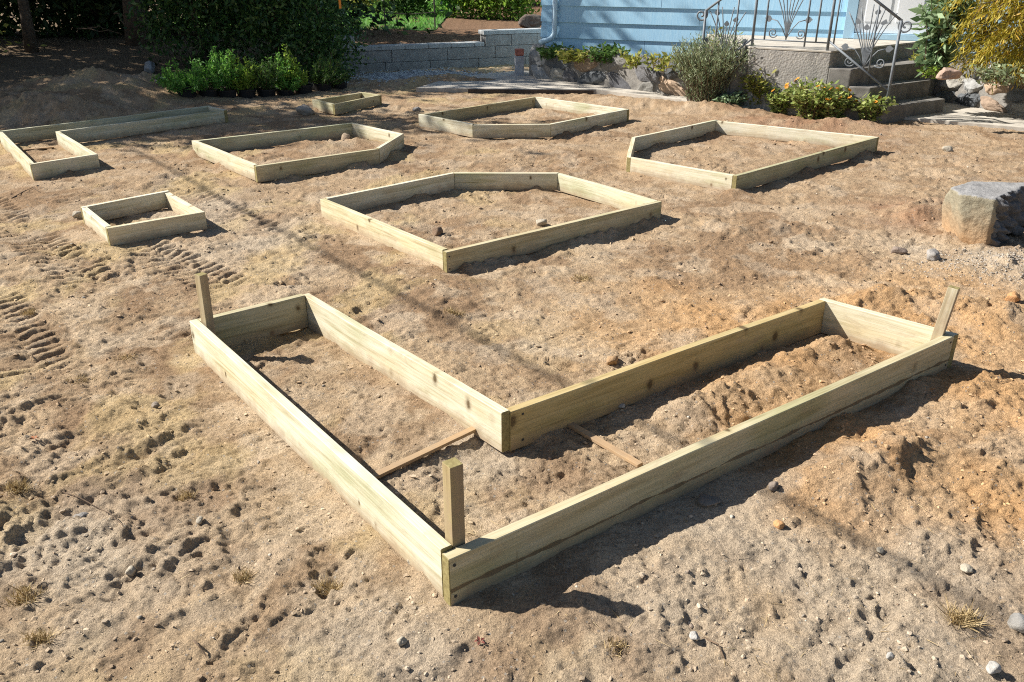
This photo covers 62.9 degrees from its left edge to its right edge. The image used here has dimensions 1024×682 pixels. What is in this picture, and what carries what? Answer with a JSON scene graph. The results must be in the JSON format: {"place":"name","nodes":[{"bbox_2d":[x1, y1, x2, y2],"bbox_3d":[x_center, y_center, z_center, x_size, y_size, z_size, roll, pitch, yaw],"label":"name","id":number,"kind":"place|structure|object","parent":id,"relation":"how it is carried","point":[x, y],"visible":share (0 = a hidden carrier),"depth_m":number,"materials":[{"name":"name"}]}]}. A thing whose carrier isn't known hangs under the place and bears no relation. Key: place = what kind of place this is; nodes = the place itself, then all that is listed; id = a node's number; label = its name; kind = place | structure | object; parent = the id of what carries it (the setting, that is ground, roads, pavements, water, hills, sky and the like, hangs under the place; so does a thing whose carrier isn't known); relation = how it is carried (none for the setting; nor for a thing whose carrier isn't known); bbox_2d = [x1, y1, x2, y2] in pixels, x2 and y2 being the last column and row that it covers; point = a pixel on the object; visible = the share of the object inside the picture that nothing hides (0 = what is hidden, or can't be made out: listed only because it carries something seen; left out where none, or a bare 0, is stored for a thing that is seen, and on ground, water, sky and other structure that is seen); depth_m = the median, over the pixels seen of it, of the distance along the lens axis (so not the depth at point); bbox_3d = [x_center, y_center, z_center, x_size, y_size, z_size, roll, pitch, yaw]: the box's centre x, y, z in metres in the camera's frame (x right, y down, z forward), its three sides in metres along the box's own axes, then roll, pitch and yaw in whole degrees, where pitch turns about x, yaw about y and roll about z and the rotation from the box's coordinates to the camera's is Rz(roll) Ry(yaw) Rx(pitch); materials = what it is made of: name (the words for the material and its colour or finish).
{"place":"outdoors","nodes":[
{"label":"outdoors","id":0,"kind":"place"},
{"bbox_2d":[174,3,459,30],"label":"lawn","id":1,"kind":"structure","parent":0,"point":[431,19],"depth_m":19.20,"materials":[{"name":"green plant"}]},
{"bbox_2d":[345,0,389,10],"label":"shrub","id":2,"kind":"object","parent":1,"relation":"on","point":[367,2],"visible":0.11,"depth_m":22.65,"materials":[{"name":"green plant"}]},
{"bbox_2d":[367,0,439,16],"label":"shrub","id":3,"kind":"object","parent":1,"relation":"on","point":[406,3],"visible":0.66,"depth_m":20.79,"materials":[{"name":"green plant"}]},
{"bbox_2d":[383,0,435,27],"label":"wire fence","id":4,"kind":"object","parent":1,"relation":"on","point":[415,13],"visible":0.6,"depth_m":17.77,"materials":[{"name":"grey metal"}]},
{"bbox_2d":[401,0,443,12],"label":"shrub","id":5,"kind":"object","parent":1,"relation":"on","point":[425,6],"visible":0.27,"depth_m":21.76,"materials":[{"name":"green plant"}]},
{"bbox_2d":[419,0,479,18],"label":"shrub","id":6,"kind":"object","parent":1,"relation":"on","point":[445,5],"visible":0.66,"depth_m":20.35,"materials":[{"name":"green plant"}]},
{"bbox_2d":[0,0,1023,681],"bbox_3d":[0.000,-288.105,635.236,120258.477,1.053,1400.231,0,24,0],"label":"ground","id":7,"kind":"structure","parent":0,"point":[86,78],"depth_m":3.57,"materials":[{"name":"soil"}]},
{"bbox_2d":[0,476,39,494],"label":"grass tuft","id":8,"kind":"object","parent":7,"relation":"on","point":[22,486],"visible":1,"depth_m":3.00,"materials":[{"name":"plant"}]},
{"bbox_2d":[0,16,46,54],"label":"shrub","id":9,"kind":"object","parent":7,"relation":"on","point":[5,25],"visible":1,"depth_m":12.96,"materials":[{"name":"green plant"}]},
{"bbox_2d":[0,579,47,607],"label":"grass tuft","id":10,"kind":"object","parent":7,"relation":"on","point":[20,598],"visible":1,"depth_m":2.51,"materials":[{"name":"plant"}]},
{"bbox_2d":[16,305,38,316],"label":"grass tuft","id":11,"kind":"object","parent":7,"relation":"on","point":[28,312],"visible":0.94,"depth_m":4.51,"materials":[{"name":"plant"}]},
{"bbox_2d":[17,0,38,52],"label":"tree","id":12,"kind":"object","parent":7,"relation":"on","point":[28,32],"visible":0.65,"depth_m":13.79,"materials":[{"name":"brown plant"}]},
{"bbox_2d":[0,0,63,37],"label":"tree","id":13,"kind":"object","parent":7,"relation":"on","point":[4,17],"visible":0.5,"depth_m":15.89,"materials":[{"name":"green plant"}]},
{"bbox_2d":[19,627,66,650],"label":"grass tuft","id":14,"kind":"object","parent":7,"relation":"on","point":[36,636],"visible":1,"depth_m":2.35,"materials":[{"name":"plant"}]},
{"bbox_2d":[72,211,82,218],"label":"stone","id":15,"kind":"object","parent":7,"relation":"on","point":[77,214],"visible":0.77,"depth_m":6.18,"materials":[{"name":"stone"}]},
{"bbox_2d":[61,370,95,384],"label":"grass tuft","id":16,"kind":"object","parent":7,"relation":"on","point":[84,379],"visible":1,"depth_m":3.78,"materials":[{"name":"plant"}]},
{"bbox_2d":[57,489,122,525],"bbox_3d":[-1.459,0.574,2.913,0.409,0.035,0.033,16,29,31],"label":"twig","id":17,"kind":"object","parent":7,"relation":"on","point":[89,503],"visible":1,"depth_m":2.94,"materials":[{"name":"wood"}]},
{"bbox_2d":[0,106,227,180],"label":"raised bed frame","id":18,"kind":"object","parent":7,"relation":"on","point":[71,136],"visible":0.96,"depth_m":8.86,"materials":[{"name":"brown wood"}]},
{"bbox_2d":[0,0,231,40],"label":"tree","id":19,"kind":"object","parent":7,"relation":"on","point":[80,13],"visible":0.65,"depth_m":15.94,"materials":[{"name":"green plant"}]},
{"bbox_2d":[125,565,135,575],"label":"stone","id":20,"kind":"object","parent":7,"relation":"on","point":[131,570],"visible":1,"depth_m":2.62,"materials":[{"name":"grey stone"}]},
{"bbox_2d":[77,0,202,45],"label":"tree","id":21,"kind":"object","parent":7,"relation":"on","point":[132,41],"visible":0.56,"depth_m":14.50,"materials":[{"name":"brown plant"}]},
{"bbox_2d":[80,190,207,245],"bbox_3d":[-2.655,-0.891,5.999,0.652,0.134,0.754,-19,30,-35],"label":"raised bed frame","id":22,"kind":"object","parent":7,"relation":"on","point":[190,218],"visible":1,"depth_m":5.88,"materials":[{"name":"brown wood"}]},
{"bbox_2d":[144,61,154,73],"bbox_3d":[-5.741,-4.329,13.241,0.158,0.210,0.227,-1,25,-2],"label":"stone","id":23,"kind":"object","parent":7,"relation":"on","point":[149,66],"visible":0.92,"depth_m":13.18,"materials":[{"name":"grey stone"}]},
{"bbox_2d":[149,57,209,97],"bbox_3d":[-4.325,-3.404,10.856,0.656,0.557,0.788,-19,31,-36],"label":"potted shrub","id":24,"kind":"object","parent":7,"relation":"on","point":[170,81],"visible":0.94,"depth_m":10.79,"materials":[{"name":"green plant"}]},
{"bbox_2d":[174,488,198,501],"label":"grass tuft","id":25,"kind":"object","parent":7,"relation":"on","point":[185,496],"visible":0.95,"depth_m":2.99,"materials":[{"name":"plant"}]},
{"bbox_2d":[114,0,273,68],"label":"shrub","id":26,"kind":"object","parent":7,"relation":"on","point":[193,15],"visible":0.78,"depth_m":13.19,"materials":[{"name":"green plant"}]},
{"bbox_2d":[176,56,224,96],"bbox_3d":[-4.082,-3.455,11.035,0.618,0.563,0.598,0,24,0],"label":"potted shrub","id":27,"kind":"object","parent":7,"relation":"on","point":[210,91],"visible":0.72,"depth_m":11.01,"materials":[{"name":"green plant"}]},
{"bbox_2d":[201,46,244,97],"bbox_3d":[-3.834,-3.534,11.098,0.539,0.724,0.684,0,24,0],"label":"potted shrub","id":28,"kind":"object","parent":7,"relation":"on","point":[228,91],"visible":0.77,"depth_m":11.13,"materials":[{"name":"green plant"}]},
{"bbox_2d":[220,53,263,98],"bbox_3d":[-3.649,-3.551,11.233,0.581,0.663,0.498,0,24,0],"label":"potted shrub","id":29,"kind":"object","parent":7,"relation":"on","point":[245,89],"visible":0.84,"depth_m":11.25,"materials":[{"name":"green plant"}]},
{"bbox_2d":[230,566,257,585],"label":"grass tuft","id":30,"kind":"object","parent":7,"relation":"on","point":[243,577],"visible":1,"depth_m":2.59,"materials":[{"name":"plant"}]},
{"bbox_2d":[239,56,281,96],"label":"potted shrub","id":31,"kind":"object","parent":7,"relation":"on","point":[265,83],"visible":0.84,"depth_m":11.39,"materials":[{"name":"green plant"}]},
{"bbox_2d":[97,0,459,38],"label":"tree","id":32,"kind":"object","parent":7,"relation":"on","point":[366,14],"visible":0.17,"depth_m":16.60,"materials":[{"name":"green plant"}]},
{"bbox_2d":[200,0,361,73],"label":"shrub","id":33,"kind":"object","parent":7,"relation":"on","point":[256,19],"visible":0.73,"depth_m":13.11,"materials":[{"name":"green plant"}]},
{"bbox_2d":[264,52,303,95],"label":"potted shrub","id":34,"kind":"object","parent":7,"relation":"on","point":[288,87],"visible":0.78,"depth_m":11.58,"materials":[{"name":"green plant"}]},
{"bbox_2d":[275,44,312,93],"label":"potted shrub","id":35,"kind":"object","parent":7,"relation":"on","point":[306,87],"visible":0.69,"depth_m":11.77,"materials":[{"name":"green plant"}]},
{"bbox_2d":[192,123,403,182],"bbox_3d":[-1.948,-1.876,8.141,1.829,0.148,1.437,-18,30,-34],"label":"raised bed frame","id":36,"kind":"object","parent":7,"relation":"on","point":[212,150],"visible":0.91,"depth_m":7.98,"materials":[{"name":"beige wood"}]},
{"bbox_2d":[296,104,314,115],"bbox_3d":[-2.555,-2.859,10.387,0.226,0.152,0.216,12,27,25],"label":"stone","id":37,"kind":"object","parent":7,"relation":"on","point":[304,109],"visible":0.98,"depth_m":10.31,"materials":[{"name":"grey stone"}]},
{"bbox_2d":[272,0,379,81],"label":"shrub","id":38,"kind":"object","parent":7,"relation":"on","point":[330,42],"visible":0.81,"depth_m":12.93,"materials":[{"name":"green plant"}]},
{"bbox_2d":[308,49,348,90],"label":"potted shrub","id":39,"kind":"object","parent":7,"relation":"on","point":[325,84],"visible":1,"depth_m":12.05,"materials":[{"name":"green plant"}]},
{"bbox_2d":[311,570,347,597],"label":"grass tuft","id":40,"kind":"object","parent":7,"relation":"on","point":[336,586],"visible":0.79,"depth_m":2.58,"materials":[{"name":"plant"}]},
{"bbox_2d":[310,55,352,88],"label":"potted shrub","id":41,"kind":"object","parent":7,"relation":"on","point":[343,85],"visible":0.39,"depth_m":12.29,"materials":[{"name":"green plant"}]},
{"bbox_2d":[312,92,381,114],"bbox_3d":[-2.094,-3.058,10.759,0.544,0.134,0.935,18,30,35],"label":"raised bed frame","id":42,"kind":"object","parent":7,"relation":"on","point":[335,105],"visible":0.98,"depth_m":10.68,"materials":[{"name":"beige wood"}]},
{"bbox_2d":[396,636,406,646],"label":"stone","id":43,"kind":"object","parent":7,"relation":"on","point":[401,641],"visible":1,"depth_m":2.32,"materials":[{"name":"grey stone"}]},
{"bbox_2d":[371,426,475,478],"bbox_3d":[-0.320,0.422,3.228,0.537,0.015,0.030,-23,33,-35],"label":"wood lath","id":44,"kind":"object","parent":7,"relation":"on","point":[405,461],"visible":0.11,"depth_m":3.20,"materials":[{"name":"beige wood"}]},
{"bbox_2d":[347,43,512,86],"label":"gravel pebbles","id":45,"kind":"object","parent":7,"relation":"on","point":[406,74],"visible":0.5,"depth_m":13.86,"materials":[{"name":"gravel"}]},
{"bbox_2d":[330,28,541,72],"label":"block wall","id":46,"kind":"structure","parent":7,"relation":"on","point":[492,47],"depth_m":14.67,"materials":[{"name":"concrete"}]},
{"bbox_2d":[432,227,442,235],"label":"stone","id":47,"kind":"object","parent":7,"relation":"on","point":[437,231],"visible":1,"depth_m":5.76,"materials":[{"name":"stone"}]},
{"bbox_2d":[443,307,466,317],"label":"grass tuft","id":48,"kind":"object","parent":7,"relation":"on","point":[451,311],"visible":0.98,"depth_m":4.46,"materials":[{"name":"plant"}]},
{"bbox_2d":[437,0,511,18],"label":"shrub","id":49,"kind":"object","parent":7,"relation":"on","point":[472,8],"visible":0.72,"depth_m":20.12,"materials":[{"name":"green plant"}]},
{"bbox_2d":[320,172,661,272],"bbox_3d":[-0.185,-0.983,6.187,1.941,0.146,1.691,-18,30,-34],"label":"raised bed frame","id":50,"kind":"object","parent":7,"relation":"on","point":[342,209],"visible":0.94,"depth_m":6.00,"materials":[{"name":"beige wood"}]},
{"bbox_2d":[459,0,541,20],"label":"shrub","id":51,"kind":"object","parent":7,"relation":"on","point":[515,7],"visible":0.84,"depth_m":19.97,"materials":[{"name":"green plant"}]},
{"bbox_2d":[0,104,1023,681],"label":"soil clods","id":52,"kind":"object","parent":7,"relation":"on","point":[642,574],"visible":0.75,"depth_m":3.26,"materials":[{"name":"brown soil"}]},
{"bbox_2d":[0,118,1023,675],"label":"loose pebbles","id":53,"kind":"object","parent":7,"relation":"on","point":[548,456],"visible":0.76,"depth_m":3.18,"materials":[{"name":"stone"}]},
{"bbox_2d":[515,48,523,75],"bbox_3d":[0.116,-4.421,13.359,0.130,0.465,0.130,-5,25,-10],"label":"gate post","id":54,"kind":"object","parent":7,"relation":"on","point":[519,61],"visible":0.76,"depth_m":13.29,"materials":[{"name":"grey concrete"}]},
{"bbox_2d":[418,97,628,137],"bbox_3d":[0.148,-2.580,9.688,1.504,0.149,1.982,22,33,40],"label":"raised bed frame","id":55,"kind":"object","parent":7,"relation":"on","point":[449,121],"visible":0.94,"depth_m":9.47,"materials":[{"name":"brown wood"}]},
{"bbox_2d":[518,14,541,27],"bbox_3d":[0.439,-6.964,18.290,0.615,0.350,0.394,0,24,0],"label":"rock","id":56,"kind":"object","parent":7,"relation":"on","point":[530,21],"visible":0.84,"depth_m":18.14,"materials":[{"name":"stone"}]},
{"bbox_2d":[468,89,593,94],"bbox_3d":[0.264,-3.517,11.972,1.794,0.152,0.016,1,25,3],"label":"lawn edging","id":57,"kind":"object","parent":7,"relation":"on","point":[507,91],"visible":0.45,"depth_m":11.95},
{"bbox_2d":[536,219,546,225],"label":"stone","id":58,"kind":"object","parent":7,"relation":"on","point":[539,222],"visible":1,"depth_m":6.01,"materials":[{"name":"stone"}]},
{"bbox_2d":[190,272,959,605],"bbox_3d":[0.251,-0.082,3.914,2.836,0.507,2.232,-16,29,-32],"label":"raised bed frame","id":59,"kind":"object","parent":7,"relation":"on","point":[454,566],"visible":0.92,"depth_m":3.34,"materials":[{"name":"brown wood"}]},
{"bbox_2d":[570,272,595,281],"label":"grass tuft","id":60,"kind":"object","parent":7,"relation":"on","point":[584,277],"visible":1,"depth_m":4.97,"materials":[{"name":"plant"}]},
{"bbox_2d":[567,422,642,467],"bbox_3d":[0.343,0.395,3.295,0.031,0.014,0.434,-19,31,-35],"label":"wood lath","id":61,"kind":"object","parent":7,"relation":"on","point":[611,448],"visible":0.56,"depth_m":3.26,"materials":[{"name":"beige wood"}]},
{"bbox_2d":[529,44,687,96],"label":"stone wall","id":62,"kind":"structure","parent":7,"relation":"on","point":[617,74],"depth_m":12.09,"materials":[{"name":"grey stone"}]},
{"bbox_2d":[533,42,574,60],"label":"creeper plant","id":63,"kind":"object","parent":62,"relation":"on","point":[547,53],"visible":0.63,"depth_m":12.68,"materials":[{"name":"green plant"}]},
{"bbox_2d":[554,46,591,63],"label":"creeper plant","id":64,"kind":"object","parent":62,"relation":"on","point":[566,56],"visible":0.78,"depth_m":12.35,"materials":[{"name":"yellow plant"}]},
{"bbox_2d":[582,41,630,67],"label":"creeper plant","id":65,"kind":"object","parent":62,"relation":"on","point":[608,51],"visible":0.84,"depth_m":12.06,"materials":[{"name":"green plant"}]},
{"bbox_2d":[619,48,651,69],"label":"creeper plant","id":66,"kind":"object","parent":62,"relation":"on","point":[632,61],"visible":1,"depth_m":11.40,"materials":[{"name":"yellow plant"}]},
{"bbox_2d":[644,51,680,72],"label":"creeper plant","id":67,"kind":"object","parent":62,"relation":"on","point":[665,61],"visible":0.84,"depth_m":11.14,"materials":[{"name":"yellow plant"}]},
{"bbox_2d":[606,355,617,364],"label":"stone","id":68,"kind":"object","parent":7,"relation":"on","point":[611,360],"visible":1,"depth_m":3.92,"materials":[{"name":"beige stone"}]},
{"bbox_2d":[604,635,629,658],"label":"grass tuft","id":69,"kind":"object","parent":7,"relation":"on","point":[618,646],"visible":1,"depth_m":2.31,"materials":[{"name":"plant"}]},
{"bbox_2d":[689,631,699,639],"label":"stone","id":70,"kind":"object","parent":7,"relation":"on","point":[693,635],"visible":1,"depth_m":2.34,"materials":[{"name":"stone"}]},
{"bbox_2d":[697,494,722,506],"bbox_3d":[0.693,0.562,2.931,0.085,0.024,0.076,9,26,19],"label":"stone","id":71,"kind":"object","parent":7,"relation":"on","point":[704,500],"visible":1,"depth_m":2.92,"materials":[{"name":"grey stone"}]},
{"bbox_2d":[668,25,754,101],"bbox_3d":[2.551,-3.511,10.711,1.141,1.012,1.158,0,24,0],"label":"lavender bush","id":72,"kind":"object","parent":7,"relation":"on","point":[701,74],"visible":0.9,"depth_m":10.52,"materials":[{"name":"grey plant"}]},
{"bbox_2d":[712,90,750,105],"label":"leafy plant","id":73,"kind":"object","parent":7,"relation":"on","point":[735,97],"visible":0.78,"depth_m":10.50,"materials":[{"name":"green plant"}]},
{"bbox_2d":[626,120,878,189],"bbox_3d":[2.143,-1.847,8.083,2.510,0.148,1.692,-22,32,-39],"label":"raised bed frame","id":74,"kind":"object","parent":7,"relation":"on","point":[848,146],"visible":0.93,"depth_m":7.86,"materials":[{"name":"beige wood"}]},
{"bbox_2d":[737,68,776,104],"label":"leafy plant","id":75,"kind":"object","parent":7,"relation":"on","point":[754,83],"visible":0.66,"depth_m":10.43,"materials":[{"name":"green plant"}]},
{"bbox_2d":[768,481,777,491],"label":"stone","id":76,"kind":"object","parent":7,"relation":"on","point":[773,486],"visible":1,"depth_m":2.99,"materials":[{"name":"beige stone"}]},
{"bbox_2d":[759,86,794,113],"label":"marigold plant","id":77,"kind":"object","parent":7,"relation":"on","point":[777,106],"visible":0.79,"depth_m":10.30,"materials":[{"name":"green plant"}]},
{"bbox_2d":[773,519,784,529],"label":"stone","id":78,"kind":"object","parent":7,"relation":"on","point":[778,524],"visible":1,"depth_m":2.79,"materials":[{"name":"beige stone"}]},
{"bbox_2d":[538,0,1023,62],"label":"house","id":79,"kind":"structure","parent":7,"relation":"on","point":[652,26],"depth_m":12.23,"materials":[{"name":"blue"}]},
{"bbox_2d":[855,0,929,33],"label":"door","id":80,"kind":"structure","parent":79,"relation":"in","point":[901,7],"depth_m":11.12,"materials":[{"name":"white paint"}]},
{"bbox_2d":[778,77,843,119],"bbox_3d":[3.587,-2.913,10.052,0.784,0.507,0.804,0,24,0],"label":"marigold plant","id":81,"kind":"object","parent":7,"relation":"on","point":[806,106],"visible":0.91,"depth_m":9.94,"materials":[{"name":"green plant"}]},
{"bbox_2d":[693,34,957,123],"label":"porch steps","id":82,"kind":"structure","parent":7,"relation":"on","point":[911,92],"depth_m":10.23,"materials":[{"name":"concrete"}]},
{"bbox_2d":[696,0,911,105],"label":"porch railing","id":83,"kind":"object","parent":82,"relation":"on","point":[865,52],"visible":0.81,"depth_m":9.82,"materials":[{"name":"metal"}]},
{"bbox_2d":[811,87,860,118],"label":"marigold plant","id":84,"kind":"object","parent":7,"relation":"on","point":[832,109],"visible":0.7,"depth_m":9.87,"materials":[{"name":"green plant"}]},
{"bbox_2d":[849,91,898,121],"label":"marigold plant","id":85,"kind":"object","parent":7,"relation":"on","point":[872,103],"visible":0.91,"depth_m":9.78,"materials":[{"name":"green plant"}]},
{"bbox_2d":[891,246,907,253],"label":"stone","id":86,"kind":"object","parent":7,"relation":"on","point":[897,250],"visible":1,"depth_m":5.51,"materials":[{"name":"beige stone"}]},
{"bbox_2d":[926,248,940,260],"bbox_3d":[2.688,-0.545,5.333,0.089,0.079,0.088,9,26,18],"label":"stone","id":87,"kind":"object","parent":7,"relation":"on","point":[933,254],"visible":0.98,"depth_m":5.31,"materials":[{"name":"grey stone"}]},
{"bbox_2d":[852,245,1023,295],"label":"gravel pebbles","id":88,"kind":"object","parent":7,"relation":"on","point":[997,264],"visible":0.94,"depth_m":5.16,"materials":[{"name":"gravel"}]},
{"bbox_2d":[907,0,980,76],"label":"tall leafy plant","id":89,"kind":"object","parent":7,"relation":"on","point":[932,51],"visible":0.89,"depth_m":9.81,"materials":[{"name":"green plant"}]},
{"bbox_2d":[934,593,993,631],"bbox_3d":[1.288,0.785,2.397,0.153,0.069,0.145,0,24,0],"label":"grass tuft","id":90,"kind":"object","parent":7,"relation":"on","point":[965,619],"visible":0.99,"depth_m":2.39,"materials":[{"name":"plant"}]},
{"bbox_2d":[960,563,973,572],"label":"stone","id":91,"kind":"object","parent":7,"relation":"on","point":[966,568],"visible":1,"depth_m":2.59,"materials":[{"name":"white stone"}]},
{"bbox_2d":[933,60,1023,116],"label":"stone wall","id":92,"kind":"structure","parent":7,"relation":"on","point":[971,92],"depth_m":10.51,"materials":[{"name":"grey stone"}]},
{"bbox_2d":[935,67,962,79],"bbox_3d":[4.780,-2.927,9.158,0.271,0.135,0.178,0,24,0],"label":"stone","id":93,"kind":"object","parent":92,"relation":"on","point":[944,73],"visible":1,"depth_m":9.10,"materials":[{"name":"beige stone"}]},
{"bbox_2d":[942,181,1023,245],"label":"boulder","id":94,"kind":"object","parent":7,"relation":"on","point":[986,213],"visible":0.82,"depth_m":5.58,"materials":[{"name":"stone"}]},
{"bbox_2d":[963,58,1023,87],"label":"leafy plant","id":95,"kind":"object","parent":7,"relation":"on","point":[1004,75],"visible":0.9,"depth_m":9.13,"materials":[{"name":"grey plant"}]},
{"bbox_2d":[986,661,1000,673],"bbox_3d":[1.278,0.868,2.225,0.043,0.031,0.036,-5,25,-11],"label":"stone","id":96,"kind":"object","parent":7,"relation":"on","point":[993,667],"visible":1,"depth_m":2.21,"materials":[{"name":"white stone"}]},
{"bbox_2d":[1005,291,1020,302],"bbox_3d":[2.808,-0.247,4.686,0.076,0.068,0.069,17,29,32],"label":"stone","id":97,"kind":"object","parent":7,"relation":"on","point":[1015,296],"visible":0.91,"depth_m":4.67,"materials":[{"name":"stone"}]},
{"bbox_2d":[1007,613,1023,632],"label":"stone","id":98,"kind":"object","parent":7,"relation":"on","point":[1015,621],"visible":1,"depth_m":2.36,"materials":[{"name":"grey stone"}]},
{"bbox_2d":[416,70,750,108],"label":"path","id":99,"kind":"structure","parent":0,"point":[510,80],"depth_m":12.21,"materials":[{"name":"concrete"}]},
{"bbox_2d":[916,65,940,78],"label":"leafy plant","id":100,"kind":"object","parent":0,"point":[929,72],"visible":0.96,"depth_m":9.60,"materials":[{"name":"green plant"}]},
{"bbox_2d":[904,102,1023,130],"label":"path","id":101,"kind":"structure","parent":0,"point":[956,114],"depth_m":9.91,"materials":[{"name":"concrete"}]},
{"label":"planting soil","id":102,"kind":"structure","parent":0,"visible":0},
{"bbox_2d":[932,0,1023,92],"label":"weeping maple","id":103,"kind":"object","parent":102,"relation":"on","point":[992,37],"visible":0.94,"depth_m":9.25,"materials":[{"name":"yellow plant"}]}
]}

